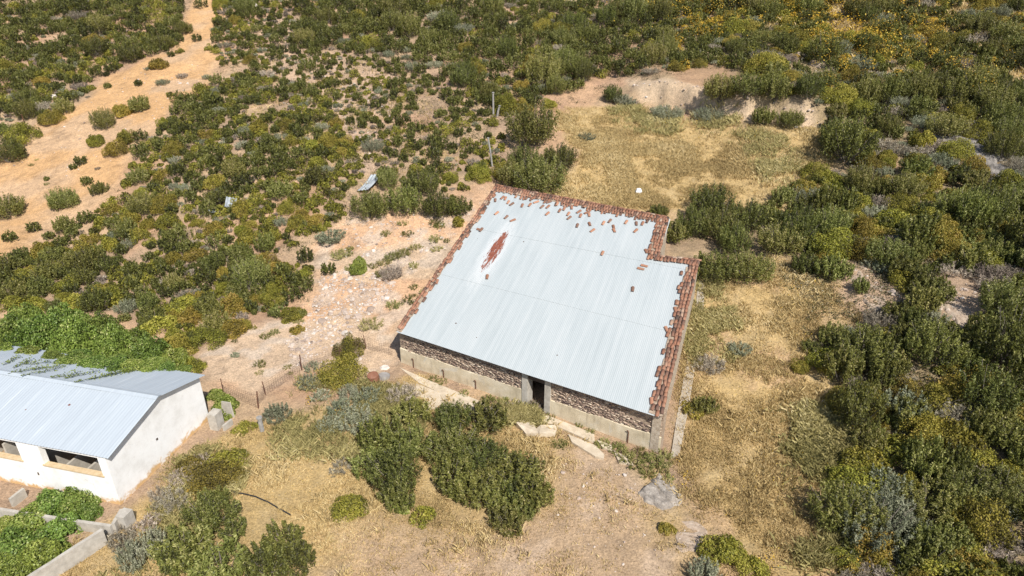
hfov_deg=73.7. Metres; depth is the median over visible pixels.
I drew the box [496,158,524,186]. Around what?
green shrub
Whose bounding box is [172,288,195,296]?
dry shrub
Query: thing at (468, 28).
grey shrub
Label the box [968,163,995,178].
olive shrub
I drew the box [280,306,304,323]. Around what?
olive shrub
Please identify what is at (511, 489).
green shrub
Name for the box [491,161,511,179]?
olive shrub
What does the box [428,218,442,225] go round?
weed tuft
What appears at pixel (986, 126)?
olive shrub
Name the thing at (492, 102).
concrete post
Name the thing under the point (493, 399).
weed tuft
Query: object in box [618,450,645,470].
weed tuft
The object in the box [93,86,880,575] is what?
green grass
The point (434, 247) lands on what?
weed tuft
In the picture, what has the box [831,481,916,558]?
grey shrub
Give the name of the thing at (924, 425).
olive shrub
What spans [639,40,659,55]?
olive shrub
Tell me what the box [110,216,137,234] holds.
green shrub
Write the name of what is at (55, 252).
green shrub
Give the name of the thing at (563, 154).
green shrub
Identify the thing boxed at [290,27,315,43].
green shrub
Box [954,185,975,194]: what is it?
green shrub
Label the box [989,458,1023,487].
olive shrub
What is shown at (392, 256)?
weed tuft
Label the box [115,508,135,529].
concrete block
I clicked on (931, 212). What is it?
olive shrub
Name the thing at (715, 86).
green shrub
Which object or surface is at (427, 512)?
olive shrub
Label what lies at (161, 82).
grey shrub
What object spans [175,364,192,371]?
bramble bush
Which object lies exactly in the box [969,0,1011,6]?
olive shrub
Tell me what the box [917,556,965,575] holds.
olive shrub
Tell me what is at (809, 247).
green shrub
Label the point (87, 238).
olive shrub
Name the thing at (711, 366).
dry shrub
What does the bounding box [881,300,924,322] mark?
green shrub
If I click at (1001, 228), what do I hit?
olive shrub
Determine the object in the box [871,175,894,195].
green shrub
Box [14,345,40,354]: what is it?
bramble bush
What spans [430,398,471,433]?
green shrub
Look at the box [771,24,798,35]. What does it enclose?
olive shrub
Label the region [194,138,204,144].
grey shrub
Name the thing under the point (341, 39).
grey shrub
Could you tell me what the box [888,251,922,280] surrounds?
green shrub
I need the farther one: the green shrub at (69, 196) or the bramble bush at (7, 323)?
the green shrub at (69, 196)
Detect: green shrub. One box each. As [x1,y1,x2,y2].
[0,122,11,134]
[0,135,26,162]
[0,191,27,218]
[0,256,21,280]
[0,278,28,298]
[7,246,29,258]
[11,97,37,120]
[12,86,38,101]
[19,274,54,294]
[28,259,62,279]
[37,245,64,261]
[42,299,60,311]
[43,185,80,207]
[46,194,66,209]
[49,97,74,113]
[51,214,74,233]
[58,249,82,267]
[66,265,97,286]
[69,246,104,271]
[78,34,109,56]
[79,285,113,312]
[85,11,112,33]
[87,106,115,129]
[87,180,109,195]
[93,253,119,272]
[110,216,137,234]
[115,42,143,62]
[124,167,150,183]
[124,189,158,215]
[127,93,148,111]
[136,290,158,309]
[137,310,166,326]
[146,521,214,572]
[147,32,173,50]
[156,538,197,575]
[162,271,183,288]
[172,21,192,33]
[178,485,242,535]
[185,532,251,575]
[192,294,225,315]
[198,309,232,332]
[199,188,232,205]
[200,248,226,270]
[217,515,246,541]
[220,155,246,177]
[225,283,254,297]
[226,240,253,261]
[231,0,255,13]
[231,251,271,290]
[239,540,289,575]
[252,230,275,252]
[259,518,304,557]
[265,179,294,199]
[267,304,285,317]
[274,535,316,575]
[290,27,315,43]
[304,165,330,186]
[314,5,337,23]
[346,442,392,482]
[350,187,390,219]
[355,411,402,450]
[365,443,424,496]
[375,165,398,189]
[375,478,415,513]
[376,0,410,16]
[378,6,401,31]
[384,183,421,217]
[386,422,439,458]
[390,395,431,428]
[398,10,421,36]
[399,169,439,196]
[417,25,439,44]
[421,189,452,219]
[421,424,483,473]
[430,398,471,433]
[431,455,474,497]
[436,8,460,30]
[447,195,472,216]
[448,65,472,87]
[455,58,477,80]
[455,470,504,510]
[456,397,508,436]
[458,434,508,473]
[474,463,505,492]
[477,79,499,100]
[479,0,504,15]
[480,446,517,477]
[480,475,523,511]
[487,501,526,538]
[493,449,546,484]
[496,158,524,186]
[496,473,531,503]
[497,35,518,57]
[504,96,559,148]
[506,142,544,172]
[507,153,568,194]
[511,498,536,521]
[516,473,554,512]
[524,46,561,84]
[543,141,578,171]
[546,72,566,94]
[549,24,572,44]
[552,44,579,62]
[553,58,567,74]
[558,32,578,45]
[559,9,588,28]
[566,53,590,76]
[570,21,598,41]
[574,57,593,81]
[594,1,617,24]
[602,83,622,102]
[607,0,628,19]
[618,0,649,21]
[640,40,667,64]
[649,203,669,214]
[650,0,673,20]
[653,24,675,39]
[653,31,678,57]
[666,219,692,243]
[676,203,713,240]
[689,180,736,215]
[690,395,719,414]
[693,248,739,286]
[703,71,740,102]
[703,204,742,240]
[716,220,753,256]
[722,0,750,9]
[725,36,745,53]
[726,71,771,98]
[727,198,770,234]
[727,248,776,287]
[744,0,764,12]
[747,203,779,228]
[750,29,776,43]
[751,105,776,125]
[754,219,808,256]
[757,0,783,17]
[759,69,793,103]
[767,209,787,225]
[771,183,796,203]
[772,31,800,52]
[774,108,805,128]
[776,215,818,250]
[783,202,820,233]
[791,252,818,273]
[794,0,823,11]
[794,70,827,99]
[797,193,820,212]
[797,239,822,255]
[800,338,821,355]
[805,478,892,542]
[806,31,845,63]
[808,183,841,212]
[811,202,854,234]
[814,66,840,87]
[814,251,854,282]
[817,116,852,144]
[818,113,881,166]
[818,321,849,345]
[822,343,865,384]
[825,101,848,117]
[830,207,852,225]
[830,376,888,430]
[832,185,861,212]
[835,321,903,377]
[844,0,875,19]
[844,160,880,193]
[848,423,889,454]
[850,73,885,102]
[852,275,869,293]
[853,30,882,48]
[858,2,882,22]
[860,419,887,440]
[862,18,886,32]
[864,235,911,269]
[867,362,899,389]
[870,329,908,357]
[871,0,895,13]
[871,70,907,102]
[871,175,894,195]
[873,112,907,136]
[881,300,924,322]
[881,351,912,378]
[884,410,905,430]
[886,169,929,197]
[887,243,922,261]
[887,318,920,343]
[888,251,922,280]
[888,394,941,429]
[891,75,918,96]
[891,526,962,575]
[892,348,911,364]
[895,476,964,526]
[897,213,944,250]
[897,305,930,328]
[898,155,936,179]
[899,431,953,478]
[902,235,937,257]
[903,285,943,315]
[904,317,973,370]
[907,240,929,262]
[907,261,931,271]
[908,69,940,97]
[908,274,957,310]
[909,93,932,112]
[909,267,948,291]
[909,519,957,556]
[912,198,933,213]
[912,209,943,232]
[914,82,941,100]
[916,315,965,346]
[917,463,960,489]
[924,111,972,138]
[926,68,953,87]
[932,184,975,218]
[932,517,976,555]
[935,481,985,525]
[937,76,979,101]
[937,462,993,505]
[940,441,979,482]
[941,321,989,348]
[945,94,971,111]
[952,342,991,364]
[953,187,1003,228]
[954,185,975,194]
[955,211,981,228]
[956,241,995,273]
[957,222,985,239]
[957,237,983,250]
[957,359,1023,414]
[959,167,990,188]
[960,355,995,371]
[960,404,1003,447]
[961,59,999,91]
[962,400,1019,432]
[964,10,1000,32]
[966,308,1001,338]
[968,300,1023,369]
[972,177,1012,205]
[973,81,1020,106]
[974,227,1002,240]
[975,461,1023,511]
[976,275,1023,316]
[977,235,1016,260]
[979,190,1018,224]
[980,127,1023,161]
[980,279,1006,295]
[981,36,1012,54]
[982,64,1008,79]
[982,364,1023,400]
[985,397,1022,420]
[986,18,1023,40]
[986,99,1023,122]
[989,75,1021,95]
[990,417,1023,456]
[991,113,1023,139]
[998,181,1023,214]
[998,245,1023,266]
[1002,33,1023,52]
[1003,205,1023,249]
[1004,439,1023,471]
[1007,0,1023,11]
[1008,47,1023,69]
[1008,497,1023,523]
[1010,273,1023,290]
[1011,81,1023,106]
[1012,297,1023,319]
[1013,177,1023,191]
[1014,247,1023,267]
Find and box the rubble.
[13,3,1023,575]
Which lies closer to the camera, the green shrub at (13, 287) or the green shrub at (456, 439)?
the green shrub at (456, 439)
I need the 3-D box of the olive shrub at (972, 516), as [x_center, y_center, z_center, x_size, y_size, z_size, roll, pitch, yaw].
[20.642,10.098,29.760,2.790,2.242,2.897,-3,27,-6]
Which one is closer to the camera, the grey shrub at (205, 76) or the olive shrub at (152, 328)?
the olive shrub at (152, 328)
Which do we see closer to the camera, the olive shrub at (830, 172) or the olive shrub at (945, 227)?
the olive shrub at (945, 227)
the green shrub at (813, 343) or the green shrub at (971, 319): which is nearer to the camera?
the green shrub at (971, 319)
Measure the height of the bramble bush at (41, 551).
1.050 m
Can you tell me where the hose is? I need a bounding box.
[233,491,290,514]
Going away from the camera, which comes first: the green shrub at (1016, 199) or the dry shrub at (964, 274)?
the dry shrub at (964, 274)
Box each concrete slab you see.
[399,367,481,403]
[415,383,489,419]
[516,420,538,436]
[536,425,556,436]
[543,414,594,442]
[568,434,603,460]
[597,440,611,450]
[613,450,633,465]
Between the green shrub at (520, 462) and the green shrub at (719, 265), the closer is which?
the green shrub at (520, 462)
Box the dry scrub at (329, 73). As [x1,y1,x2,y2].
[3,1,960,296]
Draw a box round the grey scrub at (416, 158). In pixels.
[0,0,931,297]
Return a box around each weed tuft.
[252,359,265,367]
[258,332,269,339]
[268,328,280,335]
[330,248,353,259]
[357,316,383,331]
[376,258,392,265]
[379,230,391,236]
[384,251,401,261]
[385,299,403,309]
[393,248,410,257]
[396,220,408,225]
[400,230,413,236]
[401,294,417,303]
[408,243,423,249]
[409,261,418,268]
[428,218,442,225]
[428,234,443,242]
[429,374,440,381]
[430,245,442,251]
[433,222,444,228]
[480,393,494,402]
[495,397,510,403]
[551,439,567,449]
[584,427,595,435]
[594,437,610,448]
[608,441,622,453]
[613,439,625,449]
[614,445,635,461]
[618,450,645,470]
[634,446,646,456]
[639,451,671,470]
[639,468,657,479]
[650,448,673,462]
[652,455,672,473]
[661,472,675,483]
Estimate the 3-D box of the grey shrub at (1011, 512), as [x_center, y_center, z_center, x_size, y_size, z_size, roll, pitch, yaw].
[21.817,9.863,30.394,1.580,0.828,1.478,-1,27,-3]
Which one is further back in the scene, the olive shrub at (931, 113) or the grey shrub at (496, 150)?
the grey shrub at (496, 150)
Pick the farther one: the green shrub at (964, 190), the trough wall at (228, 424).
the green shrub at (964, 190)
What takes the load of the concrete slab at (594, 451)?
on the ground at (636, 554)
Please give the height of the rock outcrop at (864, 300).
1.283 m
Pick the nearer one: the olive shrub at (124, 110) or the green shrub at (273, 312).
the green shrub at (273, 312)
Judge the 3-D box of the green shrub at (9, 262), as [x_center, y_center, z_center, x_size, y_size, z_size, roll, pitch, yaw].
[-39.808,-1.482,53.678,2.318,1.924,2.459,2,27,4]
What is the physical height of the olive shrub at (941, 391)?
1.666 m
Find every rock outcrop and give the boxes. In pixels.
[638,473,681,509]
[675,521,707,552]
[794,51,835,74]
[850,265,885,310]
[934,118,1021,171]
[940,297,973,328]
[962,142,1018,182]
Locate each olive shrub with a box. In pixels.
[0,58,16,68]
[0,121,42,143]
[0,293,31,312]
[11,267,36,279]
[16,265,34,270]
[24,296,47,310]
[30,240,53,261]
[31,76,50,85]
[36,108,66,124]
[50,274,79,293]
[54,291,73,300]
[60,292,92,311]
[72,238,95,257]
[79,233,99,243]
[81,33,109,42]
[86,134,105,146]
[91,283,108,291]
[99,203,121,215]
[100,236,119,251]
[101,137,131,155]
[101,285,122,304]
[112,104,132,117]
[116,128,135,142]
[118,211,141,225]
[127,226,150,238]
[133,186,149,194]
[139,217,155,229]
[139,314,177,335]
[147,58,169,68]
[149,193,178,214]
[152,168,170,180]
[153,333,198,355]
[154,211,182,229]
[155,117,167,126]
[160,140,183,156]
[162,250,183,265]
[163,294,196,315]
[164,309,179,317]
[164,327,180,337]
[175,455,210,476]
[177,305,202,324]
[182,247,208,261]
[182,356,207,373]
[182,457,248,501]
[184,325,228,351]
[186,290,204,301]
[188,218,205,226]
[197,128,217,139]
[202,173,225,189]
[202,220,223,235]
[205,447,249,470]
[211,0,226,6]
[214,282,230,296]
[216,266,227,278]
[217,292,249,317]
[221,318,247,339]
[227,14,241,23]
[230,420,258,436]
[231,198,249,217]
[232,319,256,331]
[234,225,247,236]
[236,227,260,244]
[238,219,257,227]
[241,54,258,63]
[247,294,262,305]
[249,118,268,134]
[250,251,280,268]
[258,281,289,305]
[262,227,283,240]
[266,260,284,274]
[276,199,300,214]
[278,118,297,130]
[280,134,300,146]
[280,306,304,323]
[286,213,304,229]
[289,324,305,335]
[291,208,309,219]
[294,268,313,276]
[305,139,320,151]
[307,213,327,226]
[308,156,328,167]
[313,132,341,149]
[316,351,368,390]
[328,117,343,126]
[329,493,369,522]
[331,332,364,358]
[333,134,353,146]
[336,147,350,156]
[348,9,365,16]
[359,31,385,48]
[408,505,436,529]
[428,0,445,5]
[441,171,458,182]
[452,216,464,226]
[458,41,476,51]
[464,162,492,183]
[471,60,487,75]
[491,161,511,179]
[494,91,516,115]
[511,96,533,113]
[513,79,529,90]
[522,54,540,69]
[531,18,551,30]
[541,98,557,108]
[549,21,573,32]
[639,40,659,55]
[658,521,677,535]
[667,60,686,71]
[681,400,704,419]
[692,57,707,67]
[696,533,748,567]
[717,16,748,35]
[721,34,739,45]
[722,10,740,20]
[735,6,748,15]
[735,17,761,34]
[735,554,770,575]
[741,51,790,72]
[758,70,774,80]
[769,47,787,54]
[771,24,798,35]
[779,15,796,24]
[782,69,803,83]
[786,0,801,12]
[787,26,810,41]
[789,41,812,53]
[789,358,810,374]
[791,178,816,195]
[798,161,833,180]
[804,346,834,371]
[808,249,833,259]
[811,225,855,261]
[813,233,836,246]
[816,349,862,377]
[817,23,833,33]
[818,169,841,184]
[820,86,837,95]
[820,385,859,420]
[822,457,891,508]
[824,546,862,569]
[825,82,857,107]
[827,179,843,189]
[834,445,892,483]
[837,560,858,575]
[839,63,867,81]
[841,192,872,211]
[843,29,860,48]
[844,235,885,263]
[845,98,875,116]
[849,213,885,238]
[849,493,888,520]
[850,203,865,215]
[851,155,886,168]
[854,379,881,390]
[854,524,896,566]
[855,150,875,163]
[858,27,877,35]
[860,40,886,56]
[862,127,882,135]
[862,224,897,239]
[866,53,885,68]
[867,402,893,429]
[869,217,887,228]
[871,326,902,340]
[871,387,892,406]
[871,433,908,465]
[873,208,909,227]
[875,149,897,162]
[875,558,899,575]
[879,31,900,42]
[879,47,894,61]
[881,191,919,212]
[882,156,895,168]
[886,373,923,403]
[887,269,912,292]
[890,470,922,499]
[897,411,956,448]
[902,152,933,170]
[902,566,936,575]
[906,60,924,70]
[907,129,936,149]
[909,204,954,221]
[913,25,946,36]
[913,381,967,415]
[914,172,944,191]
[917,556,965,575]
[920,22,937,26]
[920,193,936,206]
[921,111,937,120]
[925,419,987,460]
[926,249,949,263]
[927,32,953,50]
[927,214,962,251]
[927,541,978,569]
[931,166,949,182]
[933,413,947,428]
[934,137,976,161]
[935,0,958,3]
[936,372,975,402]
[937,362,961,375]
[939,237,971,261]
[944,220,969,239]
[944,491,1023,553]
[946,257,966,268]
[947,103,976,124]
[950,28,970,41]
[955,534,999,565]
[958,443,1001,471]
[959,154,985,169]
[959,365,1005,398]
[961,119,999,139]
[964,552,1007,575]
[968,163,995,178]
[968,228,987,238]
[969,0,998,12]
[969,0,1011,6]
[971,232,991,244]
[972,248,1004,267]
[976,134,1003,144]
[989,168,1023,190]
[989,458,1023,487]
[991,13,1002,23]
[997,223,1016,240]
[1002,16,1014,23]
[1005,401,1023,422]
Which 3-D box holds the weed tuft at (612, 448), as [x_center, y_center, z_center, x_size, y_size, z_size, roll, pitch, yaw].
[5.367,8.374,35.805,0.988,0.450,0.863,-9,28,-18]
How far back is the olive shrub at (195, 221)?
58.89 m
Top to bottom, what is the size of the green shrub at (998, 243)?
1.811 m
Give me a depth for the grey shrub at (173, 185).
63.57 m
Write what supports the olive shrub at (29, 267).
on the ground at (636, 554)
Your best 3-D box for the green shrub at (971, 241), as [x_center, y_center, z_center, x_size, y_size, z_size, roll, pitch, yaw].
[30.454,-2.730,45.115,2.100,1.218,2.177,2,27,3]
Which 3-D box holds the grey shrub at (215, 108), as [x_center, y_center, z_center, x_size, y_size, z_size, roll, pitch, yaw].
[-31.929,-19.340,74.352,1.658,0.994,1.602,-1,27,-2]
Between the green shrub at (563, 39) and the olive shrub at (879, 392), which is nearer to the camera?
the olive shrub at (879, 392)
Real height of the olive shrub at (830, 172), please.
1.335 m
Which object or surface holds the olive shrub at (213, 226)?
on the ground at (636, 554)
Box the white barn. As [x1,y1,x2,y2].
[0,346,207,504]
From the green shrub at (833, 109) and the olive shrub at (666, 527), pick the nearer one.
the olive shrub at (666, 527)
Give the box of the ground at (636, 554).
[0,0,1023,575]
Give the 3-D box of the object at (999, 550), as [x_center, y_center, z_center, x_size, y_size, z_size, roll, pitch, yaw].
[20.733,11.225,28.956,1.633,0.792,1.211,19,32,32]
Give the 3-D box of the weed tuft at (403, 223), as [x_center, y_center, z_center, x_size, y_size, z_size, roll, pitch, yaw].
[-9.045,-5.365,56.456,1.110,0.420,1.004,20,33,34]
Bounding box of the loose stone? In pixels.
[380,365,389,369]
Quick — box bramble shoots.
[1,354,135,382]
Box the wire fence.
[220,335,393,408]
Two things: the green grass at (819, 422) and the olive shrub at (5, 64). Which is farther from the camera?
the olive shrub at (5, 64)
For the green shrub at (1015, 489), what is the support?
on the ground at (636, 554)
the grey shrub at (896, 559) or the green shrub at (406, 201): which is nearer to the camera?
the grey shrub at (896, 559)
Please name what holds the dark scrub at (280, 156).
on the ground at (636, 554)
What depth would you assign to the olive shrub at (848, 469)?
32.43 m
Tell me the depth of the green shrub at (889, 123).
61.16 m
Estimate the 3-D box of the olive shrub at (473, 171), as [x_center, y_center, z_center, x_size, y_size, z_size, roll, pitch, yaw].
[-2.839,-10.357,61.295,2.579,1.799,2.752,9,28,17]
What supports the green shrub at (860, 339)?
on the ground at (636, 554)
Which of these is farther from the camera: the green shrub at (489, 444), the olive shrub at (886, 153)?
the olive shrub at (886, 153)
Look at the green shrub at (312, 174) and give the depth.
61.20 m
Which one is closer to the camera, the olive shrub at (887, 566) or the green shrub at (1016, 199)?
the olive shrub at (887, 566)
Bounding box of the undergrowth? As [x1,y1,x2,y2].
[0,0,1023,575]
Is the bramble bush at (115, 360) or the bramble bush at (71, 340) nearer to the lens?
the bramble bush at (115, 360)
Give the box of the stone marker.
[256,415,264,431]
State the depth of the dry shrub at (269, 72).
83.90 m
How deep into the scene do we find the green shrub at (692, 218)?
51.69 m
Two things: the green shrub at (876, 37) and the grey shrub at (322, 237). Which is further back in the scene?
the green shrub at (876, 37)
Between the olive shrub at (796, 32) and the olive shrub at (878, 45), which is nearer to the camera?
the olive shrub at (878, 45)
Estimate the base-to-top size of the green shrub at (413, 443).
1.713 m
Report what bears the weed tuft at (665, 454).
on the ground at (636, 554)
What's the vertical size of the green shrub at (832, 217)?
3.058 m
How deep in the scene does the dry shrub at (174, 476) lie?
33.63 m
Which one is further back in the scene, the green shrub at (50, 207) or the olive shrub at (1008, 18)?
the olive shrub at (1008, 18)
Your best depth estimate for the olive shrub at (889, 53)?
73.46 m
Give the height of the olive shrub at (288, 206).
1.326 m
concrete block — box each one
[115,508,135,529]
[207,408,224,430]
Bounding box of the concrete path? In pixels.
[671,279,704,458]
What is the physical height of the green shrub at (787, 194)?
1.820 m
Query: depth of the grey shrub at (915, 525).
30.37 m
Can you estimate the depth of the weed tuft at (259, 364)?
42.86 m
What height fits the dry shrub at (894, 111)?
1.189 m
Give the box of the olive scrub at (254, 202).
[0,0,1023,575]
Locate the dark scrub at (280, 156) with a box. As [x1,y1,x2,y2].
[0,0,1023,575]
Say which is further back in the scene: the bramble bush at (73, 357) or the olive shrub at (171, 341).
the olive shrub at (171, 341)
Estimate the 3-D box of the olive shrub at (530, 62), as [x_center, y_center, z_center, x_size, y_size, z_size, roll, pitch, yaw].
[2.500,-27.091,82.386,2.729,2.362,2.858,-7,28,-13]
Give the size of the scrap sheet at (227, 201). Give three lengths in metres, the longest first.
1.210 x 0.900 x 0.211 m
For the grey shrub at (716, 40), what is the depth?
82.92 m
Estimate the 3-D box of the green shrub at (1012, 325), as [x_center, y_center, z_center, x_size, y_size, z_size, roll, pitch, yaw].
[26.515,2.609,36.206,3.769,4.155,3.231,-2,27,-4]
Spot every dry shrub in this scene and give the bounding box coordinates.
[35,101,52,111]
[66,10,86,20]
[71,81,87,89]
[86,275,106,283]
[104,528,136,553]
[105,524,132,543]
[129,512,160,533]
[147,483,172,501]
[150,486,188,517]
[165,466,197,486]
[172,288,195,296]
[175,73,187,77]
[185,268,195,277]
[189,452,212,466]
[217,41,235,47]
[235,310,249,319]
[258,69,274,76]
[328,456,352,476]
[345,158,357,164]
[380,263,402,280]
[386,381,420,403]
[466,158,479,164]
[528,398,542,408]
[552,44,564,49]
[641,68,661,74]
[693,353,726,375]
[709,43,720,48]
[751,47,782,58]
[782,53,798,61]
[834,566,870,575]
[841,375,867,385]
[858,165,881,177]
[860,558,898,575]
[863,306,906,332]
[872,194,897,208]
[876,138,899,149]
[880,234,913,249]
[881,105,904,115]
[886,141,913,156]
[896,373,918,385]
[909,145,935,154]
[916,478,938,500]
[920,0,935,6]
[926,140,941,152]
[927,398,975,425]
[933,137,950,145]
[937,260,984,279]
[946,58,976,68]
[962,33,988,42]
[964,460,1010,495]
[972,261,1011,279]
[973,274,1010,289]
[975,32,995,40]
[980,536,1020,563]
[987,263,1023,280]
[995,528,1023,554]
[999,155,1023,171]
[1004,261,1019,268]
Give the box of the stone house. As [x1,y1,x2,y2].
[396,184,701,452]
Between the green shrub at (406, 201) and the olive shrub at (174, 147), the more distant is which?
the olive shrub at (174, 147)
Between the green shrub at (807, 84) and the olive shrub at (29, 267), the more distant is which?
the green shrub at (807, 84)
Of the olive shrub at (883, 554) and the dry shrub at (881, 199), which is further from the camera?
the dry shrub at (881, 199)
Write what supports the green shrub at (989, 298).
on the ground at (636, 554)
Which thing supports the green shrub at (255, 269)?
on the ground at (636, 554)
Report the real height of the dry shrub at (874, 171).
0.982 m
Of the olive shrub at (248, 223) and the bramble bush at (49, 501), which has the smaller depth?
the bramble bush at (49, 501)
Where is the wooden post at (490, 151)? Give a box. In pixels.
[487,137,492,166]
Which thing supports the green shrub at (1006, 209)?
on the ground at (636, 554)
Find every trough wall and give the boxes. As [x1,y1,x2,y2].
[0,507,114,534]
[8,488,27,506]
[111,509,121,532]
[222,419,232,430]
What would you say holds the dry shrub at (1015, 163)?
on the ground at (636, 554)
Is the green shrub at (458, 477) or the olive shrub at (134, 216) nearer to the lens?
the green shrub at (458, 477)
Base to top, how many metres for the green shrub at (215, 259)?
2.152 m
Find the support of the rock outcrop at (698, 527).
on the ground at (636, 554)
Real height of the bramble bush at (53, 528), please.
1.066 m
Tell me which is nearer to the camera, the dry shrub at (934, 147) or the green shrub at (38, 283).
the green shrub at (38, 283)
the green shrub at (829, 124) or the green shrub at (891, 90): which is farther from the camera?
the green shrub at (891, 90)
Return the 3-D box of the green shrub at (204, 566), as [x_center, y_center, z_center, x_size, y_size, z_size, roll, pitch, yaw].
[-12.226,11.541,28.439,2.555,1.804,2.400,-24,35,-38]
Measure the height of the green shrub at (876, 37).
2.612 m
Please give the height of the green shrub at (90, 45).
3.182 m
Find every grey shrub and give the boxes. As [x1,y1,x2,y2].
[72,90,83,96]
[106,231,116,237]
[112,299,139,313]
[112,536,146,575]
[120,237,135,250]
[135,525,166,560]
[154,79,170,84]
[167,156,180,163]
[168,183,177,189]
[177,183,191,190]
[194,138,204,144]
[201,74,211,79]
[208,87,220,93]
[212,107,226,115]
[229,352,239,357]
[234,140,246,149]
[237,126,248,133]
[257,47,267,52]
[261,402,292,424]
[271,216,287,226]
[294,373,319,390]
[298,101,308,105]
[303,360,318,372]
[309,388,330,402]
[314,228,346,245]
[315,123,329,129]
[315,413,343,434]
[320,165,333,171]
[326,396,355,415]
[333,102,343,107]
[333,403,381,434]
[337,37,347,43]
[337,383,357,399]
[352,384,382,405]
[361,138,385,151]
[382,50,394,57]
[400,46,413,51]
[400,54,411,58]
[405,61,421,69]
[425,60,443,67]
[426,10,443,20]
[453,22,475,33]
[491,148,499,153]
[578,132,595,140]
[613,93,635,104]
[649,104,684,119]
[687,554,722,575]
[692,106,726,121]
[714,37,725,42]
[726,340,752,357]
[750,15,759,22]
[793,184,819,198]
[813,99,823,104]
[829,39,853,54]
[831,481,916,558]
[842,326,857,339]
[855,57,878,69]
[856,462,917,509]
[861,204,886,217]
[861,258,879,266]
[864,484,923,533]
[871,12,894,23]
[872,261,889,273]
[875,166,896,176]
[876,71,896,78]
[880,385,938,416]
[887,96,916,106]
[888,549,915,566]
[895,430,909,437]
[902,513,936,534]
[904,33,925,42]
[905,126,915,131]
[910,114,946,131]
[922,309,955,325]
[927,151,959,169]
[938,97,947,106]
[957,8,982,17]
[983,496,1020,522]
[984,4,1012,17]
[1013,169,1023,177]
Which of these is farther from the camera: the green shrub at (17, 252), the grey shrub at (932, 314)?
the green shrub at (17, 252)
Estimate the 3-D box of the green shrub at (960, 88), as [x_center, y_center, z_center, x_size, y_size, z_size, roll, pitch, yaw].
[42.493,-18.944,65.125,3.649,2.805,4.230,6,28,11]
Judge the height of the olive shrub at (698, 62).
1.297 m
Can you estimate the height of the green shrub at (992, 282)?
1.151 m
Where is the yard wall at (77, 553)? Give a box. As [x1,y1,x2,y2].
[27,528,106,575]
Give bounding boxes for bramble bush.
[0,300,43,324]
[0,312,36,344]
[0,342,12,350]
[0,515,13,533]
[0,524,45,564]
[0,551,25,575]
[0,560,38,575]
[3,312,63,350]
[3,501,55,539]
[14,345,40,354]
[18,537,71,570]
[35,487,68,523]
[37,511,83,542]
[40,302,88,344]
[40,350,64,358]
[49,313,100,353]
[53,350,90,364]
[57,485,103,513]
[72,348,92,354]
[75,502,103,521]
[76,355,106,367]
[77,310,125,335]
[91,321,137,356]
[95,355,127,371]
[105,353,132,361]
[116,327,150,347]
[117,358,142,372]
[126,334,173,359]
[137,360,160,372]
[143,356,170,365]
[159,361,175,370]
[161,347,196,368]
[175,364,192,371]
[205,388,225,402]
[211,394,239,420]
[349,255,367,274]
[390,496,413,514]
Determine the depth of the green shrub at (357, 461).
33.97 m
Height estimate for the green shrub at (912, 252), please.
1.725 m
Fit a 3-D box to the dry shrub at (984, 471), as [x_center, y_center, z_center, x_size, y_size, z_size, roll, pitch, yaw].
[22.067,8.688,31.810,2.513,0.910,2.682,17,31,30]
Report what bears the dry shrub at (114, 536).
on the ground at (636, 554)
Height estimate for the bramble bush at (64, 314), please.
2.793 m
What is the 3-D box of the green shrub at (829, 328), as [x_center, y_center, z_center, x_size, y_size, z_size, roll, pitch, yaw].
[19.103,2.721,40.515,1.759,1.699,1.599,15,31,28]
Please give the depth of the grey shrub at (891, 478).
31.94 m
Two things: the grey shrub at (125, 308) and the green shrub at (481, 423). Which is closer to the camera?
the green shrub at (481, 423)
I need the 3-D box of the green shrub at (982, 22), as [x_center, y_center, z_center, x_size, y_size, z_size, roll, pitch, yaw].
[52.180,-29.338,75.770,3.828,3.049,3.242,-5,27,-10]
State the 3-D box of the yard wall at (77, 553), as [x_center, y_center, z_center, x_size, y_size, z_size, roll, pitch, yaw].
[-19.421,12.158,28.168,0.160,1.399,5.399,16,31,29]
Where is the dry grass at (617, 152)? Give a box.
[59,0,1023,575]
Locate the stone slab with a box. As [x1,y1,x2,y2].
[221,401,234,417]
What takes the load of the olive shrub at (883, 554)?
on the ground at (636, 554)
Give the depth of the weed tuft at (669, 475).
33.77 m
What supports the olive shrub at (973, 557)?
on the ground at (636, 554)
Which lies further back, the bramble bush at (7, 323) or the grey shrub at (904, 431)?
the bramble bush at (7, 323)
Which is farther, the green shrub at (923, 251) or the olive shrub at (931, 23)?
the olive shrub at (931, 23)
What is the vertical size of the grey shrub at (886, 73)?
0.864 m
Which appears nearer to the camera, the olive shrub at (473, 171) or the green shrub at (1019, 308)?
the green shrub at (1019, 308)
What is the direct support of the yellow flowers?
on the ground at (636, 554)
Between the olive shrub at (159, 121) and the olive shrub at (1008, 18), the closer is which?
the olive shrub at (159, 121)
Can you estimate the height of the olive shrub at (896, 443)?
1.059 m
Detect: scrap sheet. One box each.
[225,197,236,206]
[357,174,377,190]
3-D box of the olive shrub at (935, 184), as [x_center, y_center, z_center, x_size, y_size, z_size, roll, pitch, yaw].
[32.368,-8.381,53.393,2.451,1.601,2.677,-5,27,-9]
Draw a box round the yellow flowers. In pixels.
[186,0,1023,574]
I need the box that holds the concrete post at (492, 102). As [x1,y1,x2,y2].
[492,92,493,113]
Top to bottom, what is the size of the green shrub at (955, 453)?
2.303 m
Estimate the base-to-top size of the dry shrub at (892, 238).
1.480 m
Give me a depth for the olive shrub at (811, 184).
55.52 m
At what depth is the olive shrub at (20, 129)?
72.79 m
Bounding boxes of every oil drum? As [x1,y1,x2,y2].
[367,371,379,382]
[379,372,389,380]
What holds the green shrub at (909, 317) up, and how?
on the ground at (636, 554)
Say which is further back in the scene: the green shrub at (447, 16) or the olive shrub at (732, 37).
the green shrub at (447, 16)

